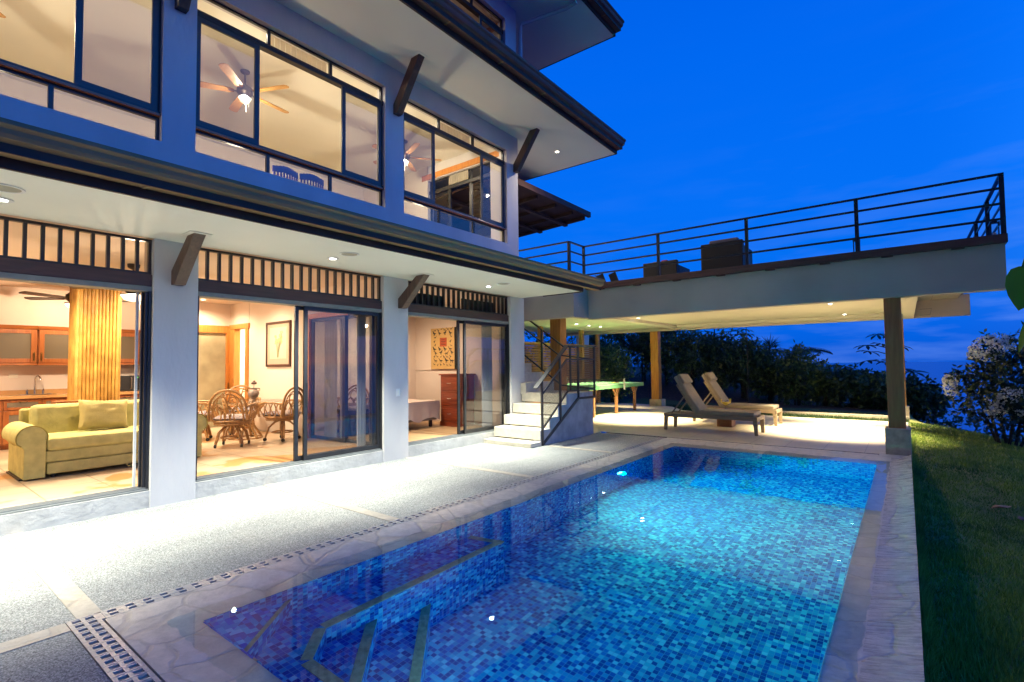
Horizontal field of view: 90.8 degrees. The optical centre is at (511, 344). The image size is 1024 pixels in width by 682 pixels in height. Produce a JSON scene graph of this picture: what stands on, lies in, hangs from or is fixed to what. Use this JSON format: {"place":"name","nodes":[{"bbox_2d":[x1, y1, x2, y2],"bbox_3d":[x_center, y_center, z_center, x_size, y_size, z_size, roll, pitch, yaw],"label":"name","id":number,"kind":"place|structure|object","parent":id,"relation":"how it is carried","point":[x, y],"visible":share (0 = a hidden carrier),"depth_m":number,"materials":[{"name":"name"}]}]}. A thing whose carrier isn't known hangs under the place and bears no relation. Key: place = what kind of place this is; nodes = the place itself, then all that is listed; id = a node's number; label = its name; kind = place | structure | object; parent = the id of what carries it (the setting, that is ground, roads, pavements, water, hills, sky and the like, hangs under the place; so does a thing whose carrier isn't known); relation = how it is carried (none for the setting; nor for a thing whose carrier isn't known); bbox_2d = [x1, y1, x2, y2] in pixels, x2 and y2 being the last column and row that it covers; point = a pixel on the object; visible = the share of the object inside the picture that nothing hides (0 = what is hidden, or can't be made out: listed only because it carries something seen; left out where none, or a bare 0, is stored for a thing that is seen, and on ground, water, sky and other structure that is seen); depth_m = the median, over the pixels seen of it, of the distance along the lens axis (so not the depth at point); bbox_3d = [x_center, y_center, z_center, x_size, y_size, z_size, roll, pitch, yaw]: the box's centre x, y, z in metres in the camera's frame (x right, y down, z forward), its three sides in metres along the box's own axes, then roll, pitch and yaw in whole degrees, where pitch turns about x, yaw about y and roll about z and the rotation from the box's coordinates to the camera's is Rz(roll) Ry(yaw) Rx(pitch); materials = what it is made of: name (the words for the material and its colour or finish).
{"place":"outdoors","nodes":[
{"label":"outdoors","id":0,"kind":"place"},
{"bbox_2d":[0,632,110,681],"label":"pool deck","id":1,"kind":"structure","parent":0,"point":[65,657],"depth_m":2.75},
{"bbox_2d":[67,288,121,399],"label":"bamboo pillar","id":2,"kind":"structure","parent":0,"point":[94,351],"depth_m":8.55,"materials":[{"name":"wood"}]},
{"bbox_2d":[0,433,658,642],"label":"pool deck","id":3,"kind":"structure","parent":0,"point":[107,562],"depth_m":5.13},
{"bbox_2d":[0,445,610,653],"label":"paving strip","id":4,"kind":"object","parent":3,"relation":"in","point":[73,598],"visible":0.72,"depth_m":3.99,"materials":[{"name":"stone"}]},
{"bbox_2d":[484,363,592,447],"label":"staircase","id":5,"kind":"structure","parent":3,"relation":"on","point":[577,421],"depth_m":10.82,"materials":[{"name":"concrete"}]},
{"bbox_2d":[524,321,595,445],"bbox_3d":[-0.495,-0.141,12.139,4.342,4.474,2.396,-2,-3,38],"label":"stair railing","id":6,"kind":"object","parent":5,"relation":"on","point":[558,382],"visible":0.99,"depth_m":10.77,"materials":[{"name":"metal"}]},
{"bbox_2d":[203,466,876,681],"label":"pool basin","id":7,"kind":"object","parent":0,"point":[251,657],"visible":0.02,"depth_m":3.35,"materials":[{"name":"tile"}]},
{"bbox_2d":[104,437,924,681],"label":"pool coping","id":8,"kind":"object","parent":7,"relation":"on","point":[876,634],"visible":0.98,"depth_m":3.60,"materials":[{"name":"stone"}]},
{"bbox_2d":[72,504,456,680],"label":"drain channel","id":9,"kind":"object","parent":8,"relation":"in","point":[131,646],"visible":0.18,"depth_m":2.88,"materials":[{"name":"concrete"}]},
{"bbox_2d":[66,613,161,681],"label":"drain grate","id":10,"kind":"object","parent":9,"relation":"on","point":[112,654],"visible":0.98,"depth_m":2.87,"materials":[{"name":"plastic"}]},
{"bbox_2d":[97,437,663,619],"bbox_3d":[0.291,1.890,7.071,0.144,0.027,9.654,-2,-3,38],"label":"drain grate","id":11,"kind":"object","parent":9,"relation":"on","point":[120,609],"visible":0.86,"depth_m":4.44,"materials":[{"name":"plastic"}]},
{"bbox_2d":[204,446,876,681],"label":"pool water","id":12,"kind":"structure","parent":0,"point":[679,564],"depth_m":3.61,"materials":[{"name":"liquid"}]},
{"bbox_2d":[576,335,589,374],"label":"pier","id":13,"kind":"structure","parent":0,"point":[586,339],"depth_m":21.75,"materials":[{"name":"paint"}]},
{"bbox_2d":[525,402,907,453],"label":"patio","id":14,"kind":"structure","parent":0,"point":[864,436],"depth_m":12.07,"materials":[{"name":"concrete"}]},
{"bbox_2d":[0,0,625,536],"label":"house","id":15,"kind":"structure","parent":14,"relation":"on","point":[124,138],"depth_m":8.15,"materials":[{"name":"paint"}]},
{"bbox_2d":[0,183,25,193],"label":"ceiling speaker","id":16,"kind":"object","parent":15,"relation":"attached to","point":[5,188],"visible":1,"depth_m":4.27,"materials":[{"name":"white plastic"}]},
{"bbox_2d":[0,324,38,364],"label":"cabinet","id":17,"kind":"object","parent":15,"relation":"attached to","point":[18,344],"depth_m":9.18,"materials":[{"name":"brown wood"}]},
{"bbox_2d":[0,328,36,362],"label":"door","id":18,"kind":"structure","parent":17,"relation":"in","point":[16,345],"depth_m":9.18,"materials":[{"name":"brown wood"}]},
{"bbox_2d":[37,326,68,364],"bbox_3d":[-8.634,0.030,9.828,0.368,0.725,0.920,-2,-3,38],"label":"cabinet","id":19,"kind":"object","parent":15,"relation":"attached to","point":[52,345],"depth_m":9.54,"materials":[{"name":"brown wood"}]},
{"bbox_2d":[38,330,68,362],"bbox_3d":[-8.521,0.038,9.739,0.053,0.610,0.890,-2,-3,38],"label":"door","id":20,"kind":"structure","parent":19,"relation":"in","point":[53,344],"depth_m":9.55,"materials":[{"name":"brown wood"}]},
{"bbox_2d":[0,388,138,449],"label":"kitchen counter","id":21,"kind":"object","parent":15,"relation":"on","point":[12,403],"visible":0.2,"depth_m":9.15,"materials":[{"name":"brown wood"}]},
{"bbox_2d":[2,411,18,444],"bbox_3d":[-8.820,1.474,9.090,0.022,0.585,0.500,-2,-3,38],"label":"door","id":22,"kind":"structure","parent":21,"relation":"in","point":[8,416],"depth_m":8.95,"materials":[{"name":"brown wood"}]},
{"bbox_2d":[3,399,41,410],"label":"door","id":23,"kind":"structure","parent":21,"relation":"in","point":[7,404],"depth_m":9.07,"materials":[{"name":"brown wood"}]},
{"bbox_2d":[120,375,138,390],"bbox_3d":[-8.059,0.791,10.424,0.397,0.310,0.525,-2,-3,38],"label":"microwave","id":24,"kind":"object","parent":21,"relation":"on","point":[126,382],"visible":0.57,"depth_m":10.38,"materials":[{"name":"silver metal"}]},
{"bbox_2d":[19,291,131,303],"bbox_3d":[-8.013,-0.815,9.298,1.598,0.558,1.627,-2,-3,38],"label":"ceiling fan","id":25,"kind":"object","parent":15,"relation":"hanging from","point":[55,297],"visible":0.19,"depth_m":9.18,"materials":[{"name":"brown metal"}]},
{"bbox_2d":[0,0,160,139],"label":"window","id":26,"kind":"structure","parent":15,"relation":"in","point":[80,88],"depth_m":5.62,"materials":[{"name":"black metal"}]},
{"bbox_2d":[1,400,207,480],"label":"sofa","id":27,"kind":"object","parent":15,"relation":"on","point":[52,440],"visible":0.55,"depth_m":6.92,"materials":[{"name":"fabric"}]},
{"bbox_2d":[78,399,127,429],"bbox_3d":[-6.094,1.038,7.536,0.294,0.467,0.623,-2,-3,38],"label":"scatter cushion","id":28,"kind":"object","parent":27,"relation":"on","point":[97,414],"visible":0.99,"depth_m":7.45,"materials":[{"name":"fabric"}]},
{"bbox_2d":[69,263,140,301],"bbox_3d":[-5.588,-0.853,7.541,1.501,0.678,1.444,-2,-3,38],"label":"ceiling fan","id":29,"kind":"object","parent":15,"relation":"hanging from","point":[131,267],"visible":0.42,"depth_m":7.43,"materials":[{"name":"white metal"}]},
{"bbox_2d":[121,329,139,364],"bbox_3d":[-8.147,0.050,10.453,0.368,0.725,0.655,-2,-3,38],"label":"wall cabinet","id":30,"kind":"object","parent":15,"relation":"attached to","point":[127,346],"depth_m":10.47,"materials":[{"name":"brown wood"}]},
{"bbox_2d":[121,333,138,361],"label":"door","id":31,"kind":"structure","parent":30,"relation":"in","point":[127,339],"depth_m":10.48,"materials":[{"name":"brown wood"}]},
{"bbox_2d":[132,292,138,486],"bbox_3d":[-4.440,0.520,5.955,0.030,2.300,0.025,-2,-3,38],"label":"curtain","id":32,"kind":"object","parent":15,"relation":"hanging from","point":[135,391],"visible":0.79,"depth_m":5.94,"materials":[{"name":"white fabric"}]},
{"bbox_2d":[137,292,147,486],"bbox_3d":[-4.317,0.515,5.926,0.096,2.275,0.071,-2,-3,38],"label":"sliding door","id":33,"kind":"structure","parent":15,"relation":"in","point":[144,295],"depth_m":5.90,"materials":[{"name":"black metal"}]},
{"bbox_2d":[198,400,216,440],"bbox_3d":[-6.159,1.348,9.853,0.699,1.035,0.730,0,-3,-24],"label":"rattan chair","id":34,"kind":"object","parent":15,"relation":"on","point":[207,431],"visible":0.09,"depth_m":9.75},
{"bbox_2d":[198,325,229,427],"bbox_3d":[-7.156,0.749,11.982,0.150,2.430,0.850,-2,-3,38],"label":"door","id":35,"kind":"structure","parent":15,"relation":"in","point":[214,341],"depth_m":12.05,"materials":[{"name":"brown wood"}]},
{"bbox_2d":[207,389,257,447],"bbox_3d":[-5.042,1.306,9.114,0.730,1.035,0.699,0,-2,-12],"label":"rattan chair","id":36,"kind":"object","parent":15,"relation":"on","point":[233,421],"visible":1,"depth_m":8.89,"materials":[{"name":"wicker"}]},
{"bbox_2d":[229,323,249,428],"bbox_3d":[-6.450,0.733,12.035,1.000,2.450,0.160,-2,-3,38],"label":"door","id":37,"kind":"structure","parent":15,"relation":"in","point":[234,352],"depth_m":12.18,"materials":[{"name":"brown wood"}]},
{"bbox_2d":[222,385,260,434],"bbox_3d":[-5.781,1.381,10.783,0.730,1.035,0.699,1,-3,-32],"label":"rattan chair","id":38,"kind":"object","parent":15,"relation":"on","point":[232,399],"visible":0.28,"depth_m":10.92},
{"bbox_2d":[206,399,282,439],"bbox_3d":[-5.304,1.504,10.076,1.420,0.750,1.420,-2,-3,38],"label":"dining table","id":39,"kind":"object","parent":15,"relation":"on","point":[234,403],"visible":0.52,"depth_m":10.11,"materials":[{"name":"brown glass"}]},
{"bbox_2d":[247,380,259,399],"bbox_3d":[-5.327,0.937,10.404,0.218,0.408,0.218,0,-2,-15],"label":"vase","id":40,"kind":"object","parent":39,"relation":"on","point":[253,393],"visible":0.99,"depth_m":10.34,"materials":[{"name":"ceramic"}]},
{"bbox_2d":[200,63,288,112],"bbox_3d":[-4.720,-4.501,8.976,1.639,0.723,1.628,-2,-3,38],"label":"ceiling fan","id":41,"kind":"object","parent":15,"relation":"hanging from","point":[244,91],"visible":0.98,"depth_m":8.82,"materials":[{"name":"wood"}]},
{"bbox_2d":[265,320,290,366],"bbox_3d":[-5.044,-0.017,10.885,1.040,0.975,0.036,-2,-3,38],"label":"framed picture","id":42,"kind":"object","parent":15,"relation":"attached to","point":[278,343],"visible":1,"depth_m":10.86,"materials":[{"name":"paper"}]},
{"bbox_2d":[257,387,302,441],"bbox_3d":[-4.454,1.327,9.803,0.699,1.035,0.730,-1,-2,18],"label":"rattan chair","id":43,"kind":"object","parent":15,"relation":"on","point":[282,414],"visible":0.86,"depth_m":9.58,"materials":[{"name":"wicker"}]},
{"bbox_2d":[272,165,297,180],"bbox_3d":[-3.624,-2.182,7.867,0.464,1.078,0.431,-2,-3,38],"label":"plastic chair","id":44,"kind":"object","parent":15,"relation":"on","point":[286,170],"visible":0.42,"depth_m":7.72,"materials":[{"name":"plastic"}]},
{"bbox_2d":[196,0,383,205],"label":"window","id":45,"kind":"structure","parent":15,"relation":"in","point":[309,64],"depth_m":7.39,"materials":[{"name":"black metal"}]},
{"bbox_2d":[299,173,323,188],"bbox_3d":[-3.338,-2.172,8.202,0.464,1.078,0.431,-3,-3,42],"label":"plastic chair","id":46,"kind":"object","parent":15,"relation":"on","point":[312,178],"visible":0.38,"depth_m":8.05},
{"bbox_2d":[324,320,336,437],"bbox_3d":[-3.584,0.633,9.980,0.450,2.380,0.070,-2,-3,38],"label":"curtain","id":47,"kind":"object","parent":15,"relation":"hanging from","point":[330,383],"visible":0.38,"depth_m":9.96,"materials":[{"name":"fabric"}]},
{"bbox_2d":[293,306,374,460],"bbox_3d":[-2.764,0.580,7.966,0.036,2.275,1.410,-2,-3,38],"label":"sliding door","id":48,"kind":"structure","parent":15,"relation":"in","point":[296,308],"depth_m":7.46,"materials":[{"name":"black metal"}]},
{"bbox_2d":[340,319,341,437],"bbox_3d":[-3.214,0.616,9.667,0.260,2.380,0.070,-2,-3,38],"label":"curtain","id":49,"kind":"object","parent":15,"relation":"hanging from","point":[340,378],"visible":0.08,"depth_m":9.69,"materials":[{"name":"fabric"}]},
{"bbox_2d":[302,306,379,460],"bbox_3d":[-2.655,0.580,7.995,0.052,2.275,1.370,-2,-3,38],"label":"sliding door","id":50,"kind":"structure","parent":15,"relation":"in","point":[305,308],"depth_m":7.77,"materials":[{"name":"black metal"}]},
{"bbox_2d":[337,384,368,432],"bbox_3d":[-3.495,1.379,10.996,0.710,1.006,0.680,-1,-2,8],"label":"rattan chair","id":51,"kind":"object","parent":15,"relation":"on","point":[354,406],"visible":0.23,"depth_m":11.10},
{"bbox_2d":[339,408,368,435],"bbox_3d":[-3.274,1.599,10.456,0.410,0.520,0.460,-2,-3,38],"label":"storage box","id":52,"kind":"object","parent":15,"relation":"on","point":[352,422],"visible":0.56,"depth_m":10.23,"materials":[{"name":"blue"}]},
{"bbox_2d":[357,315,365,446],"bbox_3d":[-2.581,0.518,8.644,0.050,2.480,0.180,-2,-3,38],"label":"curtain","id":53,"kind":"object","parent":15,"relation":"hanging from","point":[361,380],"visible":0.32,"depth_m":8.64,"materials":[{"name":"fabric"}]},
{"bbox_2d":[348,399,439,426],"bbox_3d":[-2.764,1.598,11.613,1.674,0.606,1.678,-2,-3,38],"label":"bed","id":54,"kind":"object","parent":15,"relation":"on","point":[419,410],"visible":0.32,"depth_m":11.36,"materials":[{"name":"white fabric"}]},
{"bbox_2d":[372,140,440,171],"bbox_3d":[-2.555,-4.415,11.717,1.653,0.723,1.594,-2,-3,38],"label":"ceiling fan","id":55,"kind":"object","parent":15,"relation":"hanging from","point":[412,148],"visible":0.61,"depth_m":11.74,"materials":[{"name":"brown metal"}]},
{"bbox_2d":[412,293,441,306],"bbox_3d":[-1.675,-0.844,9.623,0.028,0.260,0.970,-2,-3,38],"label":"curtain","id":56,"kind":"object","parent":15,"relation":"hanging from","point":[424,299],"visible":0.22,"depth_m":9.71,"materials":[{"name":"fabric"}]},
{"bbox_2d":[431,327,455,368],"bbox_3d":[-1.722,0.085,12.646,0.870,1.037,0.036,-2,-3,38],"label":"dinosaur poster","id":57,"kind":"object","parent":15,"relation":"attached to","point":[443,348],"visible":0.99,"depth_m":12.62,"materials":[{"name":"paper"}]},
{"bbox_2d":[404,101,505,241],"bbox_3d":[-1.114,-3.367,10.248,0.165,2.130,2.960,-2,-3,38],"label":"window","id":58,"kind":"structure","parent":15,"relation":"in","point":[442,130],"depth_m":10.19,"materials":[{"name":"black metal"}]},
{"bbox_2d":[439,374,475,426],"bbox_3d":[-1.295,1.290,11.899,0.640,1.210,0.608,-2,-3,38],"label":"chest of drawers","id":59,"kind":"object","parent":15,"relation":"on","point":[449,400],"visible":0.8,"depth_m":11.73,"materials":[{"name":"brown wood"}]},
{"bbox_2d":[422,151,498,237],"bbox_3d":[-1.198,-3.355,12.530,2.850,2.290,0.185,-2,-3,38],"label":"window","id":60,"kind":"structure","parent":15,"relation":"in","point":[460,176],"depth_m":12.61,"materials":[{"name":"brown wood"}]},
{"bbox_2d":[461,298,492,311],"bbox_3d":[-0.728,-0.811,10.837,0.028,0.270,1.050,-2,-3,38],"label":"curtain","id":61,"kind":"object","parent":15,"relation":"hanging from","point":[475,305],"visible":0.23,"depth_m":10.76,"materials":[{"name":"fabric"}]},
{"bbox_2d":[456,0,502,40],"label":"window","id":62,"kind":"structure","parent":15,"relation":"in","point":[482,18],"depth_m":11.02,"materials":[{"name":"black metal"}]},
{"bbox_2d":[456,320,503,433],"bbox_3d":[-0.643,0.666,10.686,0.036,2.275,1.470,-2,-3,38],"label":"sliding door","id":63,"kind":"structure","parent":15,"relation":"in","point":[458,322],"depth_m":10.16,"materials":[{"name":"black metal"}]},
{"bbox_2d":[463,321,507,433],"bbox_3d":[-0.528,0.666,10.723,0.052,2.275,1.430,-2,-3,38],"label":"sliding door","id":64,"kind":"structure","parent":15,"relation":"in","point":[465,431],"depth_m":10.29,"materials":[{"name":"black metal"}]},
{"bbox_2d":[481,298,492,426],"bbox_3d":[-0.565,0.404,11.337,0.060,2.880,0.360,-2,-3,38],"label":"curtain","id":65,"kind":"object","parent":15,"relation":"hanging from","point":[486,359],"visible":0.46,"depth_m":11.31,"materials":[{"name":"fabric"}]},
{"bbox_2d":[434,178,590,236],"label":"canopy roof","id":66,"kind":"structure","parent":15,"relation":"attached to","point":[540,210],"depth_m":14.98,"materials":[{"name":"paint"}]},
{"bbox_2d":[524,326,600,402],"bbox_3d":[1.854,0.886,18.645,0.170,2.990,5.680,-2,-3,38],"label":"slat fence","id":67,"kind":"object","parent":14,"relation":"on","point":[582,350],"visible":0.29,"depth_m":19.26,"materials":[{"name":"brown wood"}]},
{"bbox_2d":[548,378,643,417],"bbox_3d":[2.721,1.673,16.727,2.280,1.136,3.900,-2,-3,38],"label":"table tennis","id":68,"kind":"object","parent":14,"relation":"on","point":[615,386],"visible":0.61,"depth_m":16.34,"materials":[{"name":"green paint"}]},
{"bbox_2d":[664,374,764,435],"bbox_3d":[4.708,1.353,11.870,2.080,1.339,0.719,-2,-3,38],"label":"sun lounger","id":69,"kind":"object","parent":14,"relation":"on","point":[693,399],"visible":1,"depth_m":11.83,"materials":[{"name":"fabric"}]},
{"bbox_2d":[717,408,741,426],"bbox_3d":[5.434,1.833,12.703,0.550,0.430,0.440,-2,-3,38],"label":"side table","id":70,"kind":"object","parent":14,"relation":"on","point":[726,423],"visible":0.38,"depth_m":12.59,"materials":[{"name":"red wood"}]},
{"bbox_2d":[693,372,782,425],"bbox_3d":[5.993,1.405,13.518,2.080,1.339,0.719,-2,-3,38],"label":"sun lounger","id":71,"kind":"object","parent":14,"relation":"on","point":[713,387],"visible":0.73,"depth_m":13.48,"materials":[{"name":"fabric"}]},
{"bbox_2d":[606,432,873,453],"bbox_3d":[4.236,1.972,10.220,5.136,0.027,0.084,-2,-3,38],"label":"drain grate","id":72,"kind":"object","parent":14,"relation":"in","point":[731,442],"visible":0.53,"depth_m":10.17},
{"bbox_2d":[523,233,1007,459],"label":"roof terrace","id":73,"kind":"structure","parent":14,"relation":"on","point":[892,287],"depth_m":10.06,"materials":[{"name":"paint"}]},
{"bbox_2d":[643,259,689,276],"bbox_3d":[3.708,-1.701,12.080,0.810,0.550,0.920,-2,-3,38],"label":"wicker armchair","id":74,"kind":"object","parent":73,"relation":"on","point":[664,270],"visible":0.48,"depth_m":11.69,"materials":[{"name":"brown wicker"}]},
{"bbox_2d":[701,237,752,269],"bbox_3d":[4.738,-1.877,11.124,0.860,0.800,0.870,-2,-3,38],"label":"wicker armchair","id":75,"kind":"object","parent":73,"relation":"on","point":[730,261],"visible":0.6,"depth_m":10.78,"materials":[{"name":"wicker"}]},
{"bbox_2d":[519,172,1006,275],"bbox_3d":[4.114,-1.958,10.767,13.074,1.047,4.930,-1,-2,9],"label":"terrace railing","id":76,"kind":"object","parent":73,"relation":"on","point":[986,206],"visible":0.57,"depth_m":9.29,"materials":[{"name":"metal"}]},
{"bbox_2d":[568,366,909,452],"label":"ground","id":77,"kind":"structure","parent":0,"point":[671,393],"depth_m":21.05,"materials":[{"name":"green plant"}]},
{"bbox_2d":[524,331,549,366],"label":"hedge shrub","id":78,"kind":"object","parent":77,"relation":"on","point":[534,334],"visible":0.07,"depth_m":26.52,"materials":[{"name":"green plant"}]},
{"bbox_2d":[590,334,635,402],"bbox_3d":[4.271,1.401,21.530,1.948,3.814,1.979,0,-2,-14],"label":"hedge shrub","id":79,"kind":"object","parent":77,"relation":"on","point":[609,369],"visible":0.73,"depth_m":21.24,"materials":[{"name":"green plant"}]},
{"bbox_2d":[589,333,636,376],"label":"hedge shrub","id":80,"kind":"object","parent":77,"relation":"on","point":[619,337],"visible":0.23,"depth_m":24.54,"materials":[{"name":"green plant"}]},
{"bbox_2d":[620,332,662,380],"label":"hedge shrub","id":81,"kind":"object","parent":77,"relation":"on","point":[633,349],"visible":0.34,"depth_m":23.96,"materials":[{"name":"green plant"}]},
{"bbox_2d":[633,330,688,385],"bbox_3d":[7.003,0.426,22.890,2.836,3.654,2.016,-2,-3,38],"label":"hedge shrub","id":82,"kind":"object","parent":77,"relation":"on","point":[665,340],"visible":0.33,"depth_m":22.92,"materials":[{"name":"green plant"}]},
{"bbox_2d":[661,329,718,388],"bbox_3d":[7.739,0.678,21.805,2.458,3.360,2.039,-2,-3,38],"label":"hedge shrub","id":83,"kind":"object","parent":77,"relation":"on","point":[687,354],"visible":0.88,"depth_m":21.58,"materials":[{"name":"green plant"}]},
{"bbox_2d":[696,328,741,388],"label":"hedge shrub","id":84,"kind":"object","parent":77,"relation":"on","point":[719,346],"visible":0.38,"depth_m":21.43,"materials":[{"name":"green plant"}]},
{"bbox_2d":[694,328,758,341],"bbox_3d":[9.479,0.518,23.014,3.300,3.008,1.510,-2,-3,38],"label":"umbrella tree","id":85,"kind":"object","parent":77,"relation":"on","point":[700,332],"visible":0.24,"depth_m":22.98,"materials":[{"name":"green plant"}]},
{"bbox_2d":[711,332,773,397],"bbox_3d":[9.349,1.032,20.420,2.498,3.082,2.031,-2,-3,38],"label":"hedge shrub","id":86,"kind":"object","parent":77,"relation":"on","point":[734,375],"visible":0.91,"depth_m":20.14,"materials":[{"name":"green plant"}]},
{"bbox_2d":[742,342,795,402],"bbox_3d":[10.282,1.492,20.258,2.523,3.229,2.095,-2,-3,38],"label":"hedge shrub","id":87,"kind":"object","parent":77,"relation":"on","point":[767,394],"visible":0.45,"depth_m":19.93,"materials":[{"name":"green plant"}]},
{"bbox_2d":[762,334,781,353],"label":"spiky plant","id":88,"kind":"object","parent":77,"relation":"on","point":[770,343],"visible":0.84,"depth_m":20.43,"materials":[{"name":"green plant"}]},
{"bbox_2d":[667,404,908,423],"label":"grass","id":89,"kind":"structure","parent":77,"relation":"on","point":[805,415],"depth_m":15.36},
{"bbox_2d":[766,339,828,405],"bbox_3d":[10.899,1.456,19.229,2.288,3.393,2.023,-2,-3,38],"label":"hedge shrub","id":90,"kind":"object","parent":77,"relation":"on","point":[797,361],"visible":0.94,"depth_m":19.02,"materials":[{"name":"green plant"}]},
{"bbox_2d":[771,347,832,384],"bbox_3d":[11.340,0.894,19.945,1.777,1.672,1.976,0,-2,-5],"label":"palm","id":91,"kind":"object","parent":77,"relation":"on","point":[819,351],"visible":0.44,"depth_m":19.56,"materials":[{"name":"green plant"}]},
{"bbox_2d":[796,358,847,406],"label":"hedge shrub","id":92,"kind":"object","parent":77,"relation":"on","point":[823,400],"visible":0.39,"depth_m":18.60,"materials":[{"name":"green plant"}]},
{"bbox_2d":[812,362,876,408],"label":"hedge shrub","id":93,"kind":"object","parent":77,"relation":"on","point":[848,377],"visible":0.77,"depth_m":17.92,"materials":[{"name":"green plant"}]},
{"bbox_2d":[782,411,908,419],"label":"kerb","id":94,"kind":"structure","parent":77,"relation":"on","point":[883,417],"depth_m":15.09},
{"bbox_2d":[841,368,914,409],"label":"hedge shrub","id":95,"kind":"object","parent":77,"relation":"on","point":[878,392],"visible":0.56,"depth_m":17.30,"materials":[{"name":"green plant"}]},
{"bbox_2d":[853,333,929,376],"bbox_3d":[14.391,1.265,19.155,2.320,3.494,1.488,-2,-3,38],"label":"umbrella tree","id":96,"kind":"object","parent":77,"relation":"on","point":[913,371],"visible":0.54,"depth_m":19.29,"materials":[{"name":"green plant"}]},
{"bbox_2d":[881,372,957,422],"bbox_3d":[13.597,2.130,16.960,2.059,2.457,1.985,-2,-3,38],"label":"hedge shrub","id":97,"kind":"object","parent":77,"relation":"on","point":[926,397],"visible":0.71,"depth_m":16.50,"materials":[{"name":"green plant"}]},
{"bbox_2d":[519,0,1023,364],"label":"sky","id":98,"kind":"structure","parent":0,"point":[724,110],"materials":[{"name":"blue"}]},
{"bbox_2d":[535,361,1023,448],"bbox_3d":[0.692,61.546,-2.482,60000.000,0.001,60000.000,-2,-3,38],"label":"sea","id":99,"kind":"structure","parent":0,"point":[937,370],"depth_m":2568.58,"materials":[{"name":"blue liquid"}]},
{"bbox_2d":[910,413,1023,681],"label":"lawn","id":100,"kind":"structure","parent":0,"point":[912,419],"depth_m":6.57,"materials":[{"name":"plant"}]},
{"bbox_2d":[912,399,973,485],"bbox_3d":[13.961,4.282,16.341,1.947,5.055,2.091,-2,-3,38],"label":"hedge shrub","id":101,"kind":"object","parent":100,"relation":"on","point":[933,419],"visible":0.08,"depth_m":16.29,"materials":[{"name":"green plant"}]},
{"bbox_2d":[964,414,994,435],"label":"hedge shrub","id":102,"kind":"object","parent":100,"relation":"on","point":[977,426],"visible":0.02,"depth_m":15.70,"materials":[{"name":"green plant"}]},
{"bbox_2d":[940,321,1023,447],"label":"flowering shrub","id":103,"kind":"object","parent":100,"relation":"on","point":[1013,406],"visible":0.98,"depth_m":11.16,"materials":[{"name":"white plant"}]},
{"bbox_2d":[1005,259,1023,351],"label":"broad leaved sapling","id":104,"kind":"object","parent":100,"relation":"on","point":[1014,284],"visible":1,"depth_m":1.57,"materials":[{"name":"green plant"}]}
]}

